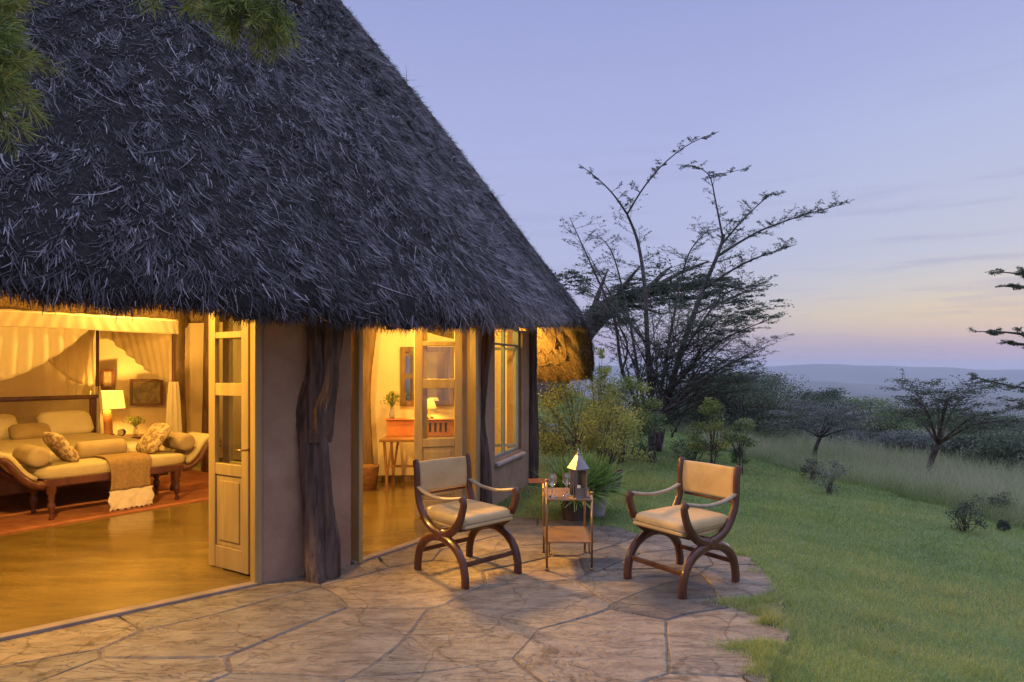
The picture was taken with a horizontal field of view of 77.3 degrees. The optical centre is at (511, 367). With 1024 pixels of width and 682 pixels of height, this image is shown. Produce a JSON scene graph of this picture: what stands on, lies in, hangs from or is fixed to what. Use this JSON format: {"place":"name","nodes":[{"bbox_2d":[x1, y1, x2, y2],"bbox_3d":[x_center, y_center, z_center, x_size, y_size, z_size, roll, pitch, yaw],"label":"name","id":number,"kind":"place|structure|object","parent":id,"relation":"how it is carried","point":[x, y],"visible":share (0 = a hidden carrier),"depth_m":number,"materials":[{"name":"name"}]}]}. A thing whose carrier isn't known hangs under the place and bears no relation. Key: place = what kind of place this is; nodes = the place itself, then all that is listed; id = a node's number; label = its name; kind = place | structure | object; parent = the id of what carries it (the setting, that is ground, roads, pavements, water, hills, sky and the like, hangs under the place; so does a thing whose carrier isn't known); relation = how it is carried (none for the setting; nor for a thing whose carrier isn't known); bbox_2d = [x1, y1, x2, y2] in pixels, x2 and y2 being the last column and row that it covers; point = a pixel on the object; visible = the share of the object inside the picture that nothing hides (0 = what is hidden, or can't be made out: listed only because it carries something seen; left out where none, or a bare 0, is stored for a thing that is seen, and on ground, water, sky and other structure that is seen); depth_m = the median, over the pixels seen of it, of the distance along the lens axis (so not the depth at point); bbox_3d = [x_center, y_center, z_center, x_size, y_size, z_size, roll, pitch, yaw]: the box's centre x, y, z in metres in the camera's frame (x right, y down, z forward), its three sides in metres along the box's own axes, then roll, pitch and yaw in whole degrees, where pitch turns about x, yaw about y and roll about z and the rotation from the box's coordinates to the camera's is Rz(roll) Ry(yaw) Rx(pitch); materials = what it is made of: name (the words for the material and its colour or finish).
{"place":"outdoors","nodes":[
{"label":"outdoors","id":0,"kind":"place"},
{"bbox_2d":[0,505,789,681],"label":"patio","id":1,"kind":"structure","parent":0,"point":[568,616],"depth_m":3.94,"materials":[{"name":"beige stone"}]},
{"bbox_2d":[413,453,521,589],"bbox_3d":[-0.361,1.163,5.051,0.592,0.870,0.702,0,0,-43],"label":"armchair","id":2,"kind":"object","parent":1,"relation":"on","point":[472,516],"visible":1,"depth_m":5.01,"materials":[{"name":"brown wood"}]},
{"bbox_2d":[528,478,593,570],"bbox_3d":[0.391,1.237,5.295,0.511,0.726,0.522,0,0,0],"label":"tray table","id":3,"kind":"object","parent":1,"relation":"on","point":[566,534],"visible":0.92,"depth_m":5.18,"materials":[{"name":"brown wood"}]},
{"bbox_2d":[567,448,589,498],"bbox_3d":[0.524,0.844,5.135,0.174,0.390,0.168,0,0,-26],"label":"lantern","id":4,"kind":"object","parent":3,"relation":"on","point":[578,466],"visible":1,"depth_m":5.14,"materials":[{"name":"metal"}]},
{"bbox_2d":[573,472,575,498],"bbox_3d":[0.496,0.929,5.056,0.006,0.200,0.070,0,0,23],"label":"door","id":5,"kind":"structure","parent":4,"relation":"in","point":[575,472],"depth_m":5.04,"materials":[{"name":"metal"}]},
{"bbox_2d":[623,457,740,598],"bbox_3d":[1.289,1.163,4.839,0.702,0.870,0.592,0,0,-35],"label":"armchair","id":6,"kind":"object","parent":1,"relation":"on","point":[675,522],"visible":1,"depth_m":4.78,"materials":[{"name":"brown wood"}]},
{"bbox_2d":[196,389,1023,681],"bbox_3d":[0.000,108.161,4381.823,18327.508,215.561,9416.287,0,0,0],"label":"ground","id":7,"kind":"structure","parent":0,"point":[898,658],"depth_m":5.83,"materials":[{"name":"green plant"}]},
{"bbox_2d":[0,0,306,163],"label":"overhanging tree","id":8,"kind":"object","parent":7,"relation":"on","point":[237,12],"visible":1,"depth_m":2.46,"materials":[{"name":"green plant"}]},
{"bbox_2d":[0,0,596,641],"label":"thatched house","id":9,"kind":"structure","parent":7,"relation":"on","point":[312,238],"depth_m":4.86,"materials":[{"name":"plant"}]},
{"bbox_2d":[0,469,208,534],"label":"rug","id":10,"kind":"object","parent":9,"relation":"on","point":[81,503],"visible":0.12,"depth_m":7.45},
{"bbox_2d":[0,319,175,495],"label":"four poster bed","id":11,"kind":"object","parent":10,"relation":"on","point":[27,409],"visible":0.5,"depth_m":8.78,"materials":[{"name":"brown wood"}]},
{"bbox_2d":[0,414,17,438],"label":"pillow","id":12,"kind":"object","parent":11,"relation":"on","point":[7,421],"visible":0.66,"depth_m":8.42,"materials":[{"name":"fabric"}]},
{"bbox_2d":[8,423,50,439],"bbox_3d":[-6.374,0.845,8.468,0.232,0.215,0.460,0,0,36],"label":"pillow","id":13,"kind":"object","parent":11,"relation":"on","point":[26,431],"visible":0.85,"depth_m":8.39,"materials":[{"name":"beige fabric"}]},
{"bbox_2d":[37,410,93,434],"bbox_3d":[-6.298,0.780,9.036,0.316,0.338,0.660,0,0,36],"label":"pillow","id":14,"kind":"object","parent":11,"relation":"on","point":[69,422],"visible":0.85,"depth_m":8.98,"materials":[{"name":"fabric"}]},
{"bbox_2d":[0,309,181,451],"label":"bed canopy","id":15,"kind":"object","parent":11,"relation":"attached to","point":[48,354],"visible":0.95,"depth_m":8.16,"materials":[{"name":"white fabric"}]},
{"bbox_2d":[0,432,222,519],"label":"chaise","id":16,"kind":"object","parent":10,"relation":"on","point":[50,476],"visible":0.85,"depth_m":6.86,"materials":[{"name":"beige fabric"}]},
{"bbox_2d":[12,444,50,466],"bbox_3d":[-5.010,0.915,6.670,0.530,0.208,0.210,0,0,37],"label":"bolster","id":17,"kind":"object","parent":16,"relation":"on","point":[31,455],"visible":0.98,"depth_m":6.53,"materials":[{"name":"beige fabric"}]},
{"bbox_2d":[42,432,79,461],"bbox_3d":[-4.882,0.860,6.924,0.420,0.339,0.274,0,0,36],"label":"cushion","id":18,"kind":"object","parent":16,"relation":"on","point":[61,447],"visible":1,"depth_m":6.81,"materials":[{"name":"beige fabric"}]},
{"bbox_2d":[74,438,126,458],"bbox_3d":[-4.722,0.930,7.354,0.200,0.198,0.510,0,0,37],"label":"bolster","id":19,"kind":"object","parent":16,"relation":"on","point":[88,449],"visible":0.73,"depth_m":7.27,"materials":[{"name":"beige fabric"}]},
{"bbox_2d":[94,451,153,511],"bbox_3d":[-4.426,1.281,7.276,0.509,0.587,0.484,0,0,37],"label":"throw","id":20,"kind":"object","parent":16,"relation":"on","point":[131,486],"visible":1,"depth_m":7.14,"materials":[{"name":"brown fabric"}]},
{"bbox_2d":[135,423,171,453],"bbox_3d":[-4.306,0.845,7.692,0.440,0.346,0.294,0,0,36],"label":"cushion","id":21,"kind":"object","parent":16,"relation":"on","point":[153,438],"visible":1,"depth_m":7.59,"materials":[{"name":"beige fabric"}]},
{"bbox_2d":[162,431,194,450],"bbox_3d":[-4.110,0.900,7.870,0.510,0.208,0.210,0,0,37],"label":"bolster","id":22,"kind":"object","parent":16,"relation":"on","point":[180,441],"visible":0.91,"depth_m":7.74,"materials":[{"name":"beige fabric"}]},
{"bbox_2d":[114,434,143,438],"bbox_3d":[-6.190,1.324,10.000,1.020,0.522,0.460,0,0,-6],"label":"bedside table","id":23,"kind":"object","parent":10,"relation":"on","point":[137,436],"visible":0.02,"depth_m":10.03,"materials":[{"name":"brown wood"}]},
{"bbox_2d":[90,391,125,434],"bbox_3d":[-6.330,0.714,10.000,0.504,0.698,0.504,0,0,0],"label":"table lamp","id":24,"kind":"object","parent":23,"relation":"on","point":[113,400],"visible":0.68,"depth_m":9.93,"materials":[{"name":"yellow wood"}]},
{"bbox_2d":[117,429,125,435],"bbox_3d":[-6.050,1.002,9.919,0.110,0.108,0.042,0,0,0],"label":"clock","id":25,"kind":"object","parent":23,"relation":"on","point":[121,432],"visible":1,"depth_m":9.90,"materials":[{"name":"gold metal"}]},
{"bbox_2d":[122,416,144,435],"bbox_3d":[-5.881,0.900,9.976,0.234,0.325,0.300,0,0,16],"label":"flower vase","id":26,"kind":"object","parent":23,"relation":"on","point":[135,422],"visible":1,"depth_m":9.97,"materials":[{"name":"green plant"}]},
{"bbox_2d":[100,369,114,389],"bbox_3d":[-6.601,0.192,10.450,0.200,0.340,0.035,0,0,-17],"label":"framed picture","id":27,"kind":"object","parent":9,"relation":"attached to","point":[107,379],"visible":0.95,"depth_m":10.44,"materials":[{"name":"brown wood"}]},
{"bbox_2d":[130,379,163,405],"bbox_3d":[-6.062,0.407,10.620,0.520,0.440,0.035,0,0,-7],"label":"framed picture","id":28,"kind":"object","parent":9,"relation":"attached to","point":[144,392],"visible":0.87,"depth_m":10.61,"materials":[{"name":"brown wood"}]},
{"bbox_2d":[203,453,206,470],"bbox_3d":[-4.901,1.363,9.900,0.500,0.445,0.300,0,0,0],"label":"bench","id":29,"kind":"object","parent":9,"relation":"on","point":[205,463],"visible":0.06,"depth_m":9.78,"materials":[{"name":"brown wood"}]},
{"bbox_2d":[209,311,249,574],"bbox_3d":[-2.203,0.535,4.941,0.540,2.070,0.131,0,0,31],"label":"folding door","id":30,"kind":"structure","parent":9,"relation":"in","point":[229,484],"depth_m":4.97,"materials":[{"name":"yellow wood"}]},
{"bbox_2d":[223,314,240,464],"bbox_3d":[-2.123,0.535,5.065,0.484,2.070,0.042,0,0,31],"label":"folding door","id":31,"kind":"structure","parent":9,"relation":"in","point":[227,342],"depth_m":5.14,"materials":[{"name":"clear glass"}]},
{"bbox_2d":[363,464,379,490],"bbox_3d":[-1.867,1.427,8.300,0.300,0.315,0.300,0,0,0],"label":"waste basket","id":32,"kind":"object","parent":9,"relation":"on","point":[370,475],"visible":0.79,"depth_m":8.20,"materials":[{"name":"brown wicker"}]},
{"bbox_2d":[379,418,453,490],"bbox_3d":[-1.200,1.137,8.450,1.000,0.900,0.550,0,0,0],"label":"writing desk","id":33,"kind":"object","parent":9,"relation":"on","point":[398,430],"visible":0.54,"depth_m":8.60,"materials":[{"name":"brown wood"}]},
{"bbox_2d":[380,390,400,418],"bbox_3d":[-1.630,0.487,8.657,0.244,0.396,0.338,0,0,-37],"label":"flower vase","id":34,"kind":"object","parent":33,"relation":"on","point":[390,399],"visible":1,"depth_m":8.62,"materials":[{"name":"green plant"}]},
{"bbox_2d":[427,399,435,418],"bbox_3d":[-1.120,0.557,8.660,0.203,0.256,0.201,0,0,0],"label":"desk lamp","id":35,"kind":"object","parent":33,"relation":"on","point":[431,404],"visible":0.76,"depth_m":8.60,"materials":[{"name":"gold metal"}]},
{"bbox_2d":[400,347,453,405],"bbox_3d":[-1.180,0.120,8.900,0.740,0.820,0.035,0,0,0],"label":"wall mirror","id":36,"kind":"object","parent":9,"relation":"attached to","point":[440,362],"depth_m":8.89,"materials":[{"name":"clear glass"}]},
{"bbox_2d":[414,327,461,516],"bbox_3d":[-0.782,0.535,6.805,0.512,2.070,0.042,0,0,-15],"label":"folding door","id":37,"kind":"structure","parent":9,"relation":"in","point":[425,449],"depth_m":6.79,"materials":[{"name":"beige wood"}]},
{"bbox_2d":[422,328,466,498],"bbox_3d":[-0.730,0.535,6.895,0.536,2.070,0.042,0,0,-14],"label":"folding door","id":38,"kind":"structure","parent":9,"relation":"in","point":[424,336],"depth_m":6.92,"materials":[{"name":"beige wood"}]},
{"bbox_2d":[494,328,525,466],"bbox_3d":[-0.214,0.305,8.141,0.486,1.730,1.120,0,0,19],"label":"window","id":39,"kind":"structure","parent":9,"relation":"in","point":[514,446],"depth_m":8.47,"materials":[{"name":"beige glass"}]},
{"bbox_2d":[539,423,560,437],"bbox_3d":[0.492,1.353,13.012,0.990,0.506,0.680,0,0,-19],"label":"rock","id":40,"kind":"object","parent":7,"relation":"on","point":[552,425],"visible":0.09,"depth_m":12.85,"materials":[{"name":"grey stone"}]},
{"bbox_2d":[538,416,567,452],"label":"shrub","id":41,"kind":"object","parent":7,"relation":"on","point":[542,425],"visible":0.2,"depth_m":11.34,"materials":[{"name":"green plant"}]},
{"bbox_2d":[528,450,629,521],"bbox_3d":[0.654,1.252,6.860,1.051,0.759,1.185,0,0,-30],"label":"potted plant","id":42,"kind":"object","parent":7,"relation":"on","point":[572,510],"visible":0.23,"depth_m":6.69,"materials":[{"name":"green plant"}]},
{"bbox_2d":[538,370,641,467],"bbox_3d":[1.016,0.841,10.071,1.903,1.613,1.742,0,0,0],"label":"yellow shrub","id":43,"kind":"object","parent":7,"relation":"on","point":[554,446],"visible":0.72,"depth_m":9.99,"materials":[{"name":"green plant"}]},
{"bbox_2d":[551,450,631,517],"bbox_3d":[0.912,1.267,7.036,1.073,0.729,0.973,0,0,-20],"label":"potted plant","id":44,"kind":"object","parent":7,"relation":"on","point":[598,511],"visible":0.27,"depth_m":6.93,"materials":[{"name":"green plant"}]},
{"bbox_2d":[588,347,611,461],"bbox_3d":[1.425,0.635,10.350,0.396,1.977,0.416,0,0,0],"label":"tall sprout","id":45,"kind":"object","parent":7,"relation":"on","point":[604,368],"visible":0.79,"depth_m":10.38,"materials":[{"name":"green plant"}]},
{"bbox_2d":[573,399,653,491],"bbox_3d":[1.352,1.050,8.393,1.054,1.264,1.067,0,0,0],"label":"potted shrub","id":46,"kind":"object","parent":7,"relation":"on","point":[590,440],"visible":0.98,"depth_m":8.37,"materials":[{"name":"green plant"}]},
{"bbox_2d":[587,373,662,462],"bbox_3d":[1.849,0.866,10.795,1.263,1.555,1.478,0,0,0],"label":"yellow shrub","id":47,"kind":"object","parent":7,"relation":"on","point":[629,381],"visible":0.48,"depth_m":10.56,"materials":[{"name":"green plant"}]},
{"bbox_2d":[630,411,672,462],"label":"shrub","id":48,"kind":"object","parent":7,"relation":"on","point":[653,423],"visible":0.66,"depth_m":11.10,"materials":[{"name":"green plant"}]},
{"bbox_2d":[537,247,793,400],"bbox_3d":[4.635,-1.282,20.719,8.581,5.219,4.269,0,0,0],"label":"leaning acacia","id":49,"kind":"object","parent":7,"relation":"on","point":[694,283],"visible":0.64,"depth_m":20.60,"materials":[{"name":"green plant"}]},
{"bbox_2d":[635,392,722,425],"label":"bank bush","id":50,"kind":"object","parent":7,"relation":"on","point":[671,416],"visible":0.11,"depth_m":21.18,"materials":[{"name":"green plant"}]},
{"bbox_2d":[668,436,722,461],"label":"shrub","id":51,"kind":"object","parent":7,"relation":"on","point":[687,451],"visible":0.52,"depth_m":11.83,"materials":[{"name":"green plant"}]},
{"bbox_2d":[558,131,853,451],"bbox_3d":[3.702,-1.390,12.743,5.789,6.227,3.908,0,0,0],"label":"thorn tree","id":52,"kind":"object","parent":7,"relation":"on","point":[655,375],"visible":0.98,"depth_m":12.33,"materials":[{"name":"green plant"}]},
{"bbox_2d":[685,397,733,463],"bbox_3d":[3.410,1.158,10.948,0.842,1.328,1.024,0,0,0],"label":"young tree","id":53,"kind":"object","parent":7,"relation":"on","point":[719,444],"visible":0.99,"depth_m":10.95,"materials":[{"name":"green plant"}]},
{"bbox_2d":[661,371,771,430],"bbox_3d":[5.951,1.107,19.181,3.446,2.058,2.948,0,0,0],"label":"bank bush","id":54,"kind":"object","parent":7,"relation":"on","point":[688,412],"visible":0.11,"depth_m":18.75,"materials":[{"name":"green plant"}]},
{"bbox_2d":[721,417,759,474],"bbox_3d":[3.858,1.352,10.948,0.628,1.034,0.744,0,0,0],"label":"young tree","id":55,"kind":"object","parent":7,"relation":"on","point":[742,438],"visible":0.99,"depth_m":10.85,"materials":[{"name":"green plant"}]},
{"bbox_2d":[684,370,802,443],"bbox_3d":[6.548,1.079,17.940,3.340,2.081,3.520,0,0,0],"label":"bank bush","id":56,"kind":"object","parent":7,"relation":"on","point":[762,425],"visible":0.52,"depth_m":17.48,"materials":[{"name":"green plant"}]},
{"bbox_2d":[728,371,851,439],"bbox_3d":[8.184,1.291,20.135,3.879,2.406,4.266,0,0,0],"label":"bank bush","id":57,"kind":"object","parent":7,"relation":"on","point":[788,391],"visible":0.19,"depth_m":19.41,"materials":[{"name":"green plant"}]},
{"bbox_2d":[797,458,825,479],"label":"lawn bush","id":58,"kind":"object","parent":7,"relation":"on","point":[803,470],"visible":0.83,"depth_m":10.91,"materials":[{"name":"green plant"}]},
{"bbox_2d":[783,387,857,430],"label":"bank bush","id":59,"kind":"object","parent":7,"relation":"on","point":[834,393],"visible":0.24,"depth_m":21.62,"materials":[{"name":"green plant"}]},
{"bbox_2d":[755,396,892,457],"bbox_3d":[6.809,1.397,13.838,2.942,1.561,3.013,0,0,0],"label":"umbrella thorn","id":60,"kind":"object","parent":7,"relation":"on","point":[842,417],"visible":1,"depth_m":13.70,"materials":[{"name":"green plant"}]},
{"bbox_2d":[803,458,852,493],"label":"lawn bush","id":61,"kind":"object","parent":7,"relation":"on","point":[828,488],"visible":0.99,"depth_m":9.64,"materials":[{"name":"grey plant"}]},
{"bbox_2d":[793,422,883,451],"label":"bank bush","id":62,"kind":"object","parent":7,"relation":"on","point":[861,434],"visible":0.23,"depth_m":17.64,"materials":[{"name":"green plant"}]},
{"bbox_2d":[669,414,1023,527],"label":"tall grass","id":63,"kind":"structure","parent":7,"relation":"on","point":[959,477],"depth_m":11.95,"materials":[{"name":"green plant"}]},
{"bbox_2d":[818,394,920,435],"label":"bank bush","id":64,"kind":"object","parent":7,"relation":"on","point":[882,426],"visible":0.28,"depth_m":18.83,"materials":[{"name":"green plant"}]},
{"bbox_2d":[847,427,961,460],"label":"bank bush","id":65,"kind":"object","parent":7,"relation":"on","point":[905,438],"visible":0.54,"depth_m":16.58,"materials":[{"name":"green plant"}]},
{"bbox_2d":[855,406,983,434],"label":"bank bush","id":66,"kind":"object","parent":7,"relation":"on","point":[932,418],"visible":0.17,"depth_m":25.78,"materials":[{"name":"green plant"}]},
{"bbox_2d":[912,434,973,455],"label":"bank bush","id":67,"kind":"object","parent":7,"relation":"on","point":[940,449],"visible":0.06,"depth_m":16.64,"materials":[{"name":"green plant"}]},
{"bbox_2d":[871,368,1023,478],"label":"umbrella thorn","id":68,"kind":"object","parent":7,"relation":"on","point":[947,401],"visible":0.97,"depth_m":12.24,"materials":[{"name":"green plant"}]},
{"bbox_2d":[945,500,986,532],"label":"lawn bush","id":69,"kind":"object","parent":7,"relation":"on","point":[963,508],"visible":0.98,"depth_m":7.58,"materials":[{"name":"green plant"}]},
{"bbox_2d":[927,408,1023,434],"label":"bank bush","id":70,"kind":"object","parent":7,"relation":"on","point":[970,431],"visible":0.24,"depth_m":25.56,"materials":[{"name":"green plant"}]},
{"bbox_2d":[941,431,1023,472],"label":"bank bush","id":71,"kind":"object","parent":7,"relation":"on","point":[962,437],"visible":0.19,"depth_m":15.98,"materials":[{"name":"green plant"}]},
{"bbox_2d":[950,421,1023,472],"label":"bank bush","id":72,"kind":"object","parent":7,"relation":"on","point":[1005,438],"visible":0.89,"depth_m":14.89,"materials":[{"name":"green plant"}]},
{"bbox_2d":[963,491,1017,515],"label":"lawn bush","id":73,"kind":"object","parent":7,"relation":"on","point":[999,499],"visible":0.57,"depth_m":8.77,"materials":[{"name":"green plant"}]},
{"bbox_2d":[966,266,1023,409],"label":"thorn tree","id":74,"kind":"object","parent":7,"relation":"on","point":[1019,272],"visible":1,"depth_m":8.25,"materials":[{"name":"green plant"}]},
{"bbox_2d":[996,520,1011,530],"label":"lawn bush","id":75,"kind":"object","parent":7,"relation":"on","point":[1003,525],"visible":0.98,"depth_m":7.83,"materials":[{"name":"green plant"}]},
{"bbox_2d":[341,0,1023,369],"label":"sky","id":76,"kind":"structure","parent":0,"point":[910,111],"materials":[{"name":"blue"}]},
{"bbox_2d":[567,379,1023,396],"bbox_3d":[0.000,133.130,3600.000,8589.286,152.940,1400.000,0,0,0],"label":"ridge","id":77,"kind":"structure","parent":0,"point":[860,389],"depth_m":3409.74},
{"bbox_2d":[572,364,1023,384],"bbox_3d":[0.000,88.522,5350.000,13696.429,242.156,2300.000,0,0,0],"label":"hills","id":78,"kind":"structure","parent":0,"point":[865,374],"depth_m":5264.11,"materials":[{"name":"blue"}]},
{"bbox_2d":[586,392,1023,425],"bbox_3d":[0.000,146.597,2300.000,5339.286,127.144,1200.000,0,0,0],"label":"foothills","id":79,"kind":"structure","parent":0,"point":[981,399],"depth_m":2109.83,"materials":[{"name":"green plant"}]}
]}

